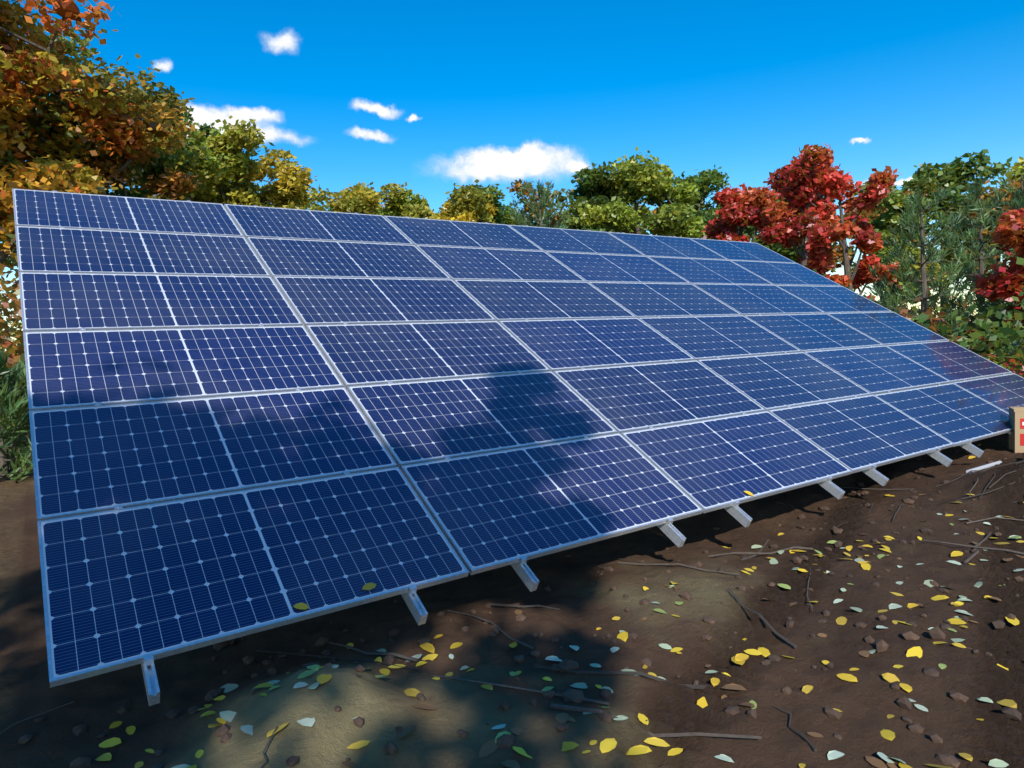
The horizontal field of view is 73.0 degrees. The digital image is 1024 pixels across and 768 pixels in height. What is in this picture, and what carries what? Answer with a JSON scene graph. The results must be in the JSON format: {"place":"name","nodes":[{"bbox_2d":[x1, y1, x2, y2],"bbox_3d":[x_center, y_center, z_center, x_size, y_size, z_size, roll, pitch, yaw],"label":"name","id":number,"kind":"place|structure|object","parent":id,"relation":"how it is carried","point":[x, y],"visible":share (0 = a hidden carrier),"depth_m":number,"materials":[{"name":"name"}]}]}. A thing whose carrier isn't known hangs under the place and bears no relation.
{"place":"outdoors","nodes":[
{"label":"outdoors","id":0,"kind":"place"},
{"bbox_2d":[0,329,1023,767],"bbox_3d":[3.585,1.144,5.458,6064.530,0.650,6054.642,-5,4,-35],"label":"ground","id":1,"kind":"structure","parent":0,"point":[866,705],"depth_m":3.60,"materials":[{"name":"soil"}]},
{"bbox_2d":[0,450,1023,767],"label":"sticks","id":2,"kind":"object","parent":1,"relation":"on","point":[572,708],"visible":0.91,"depth_m":3.66,"materials":[{"name":"brown wood"}]},
{"bbox_2d":[12,188,1023,705],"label":"solar array","id":3,"kind":"object","parent":1,"relation":"on","point":[240,416],"visible":0.99,"depth_m":5.64,"materials":[{"name":"glass"}]},
{"bbox_2d":[18,446,1023,767],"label":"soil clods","id":4,"kind":"object","parent":1,"relation":"on","point":[570,696],"visible":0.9,"depth_m":3.49,"materials":[{"name":"brown soil"}]},
{"bbox_2d":[95,444,1023,767],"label":"fallen leaves","id":5,"kind":"object","parent":1,"relation":"on","point":[607,744],"visible":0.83,"depth_m":3.20,"materials":[{"name":"yellow plant"}]},
{"bbox_2d":[966,461,1001,473],"bbox_3d":[5.122,0.899,7.500,1.161,0.120,0.044,-6,5,-42],"label":"conduit pipe","id":6,"kind":"object","parent":1,"relation":"on","point":[987,465],"visible":0.82,"depth_m":7.44,"materials":[{"name":"white plastic"}]},
{"bbox_2d":[1009,407,1023,452],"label":"cardboard box","id":7,"kind":"object","parent":1,"relation":"on","point":[1016,436],"visible":0.98,"depth_m":8.15,"materials":[{"name":"beige cardboard"}]},
{"bbox_2d":[0,0,1023,350],"label":"sky","id":8,"kind":"structure","parent":0,"point":[431,96],"materials":[{"name":"blue"}]}
]}

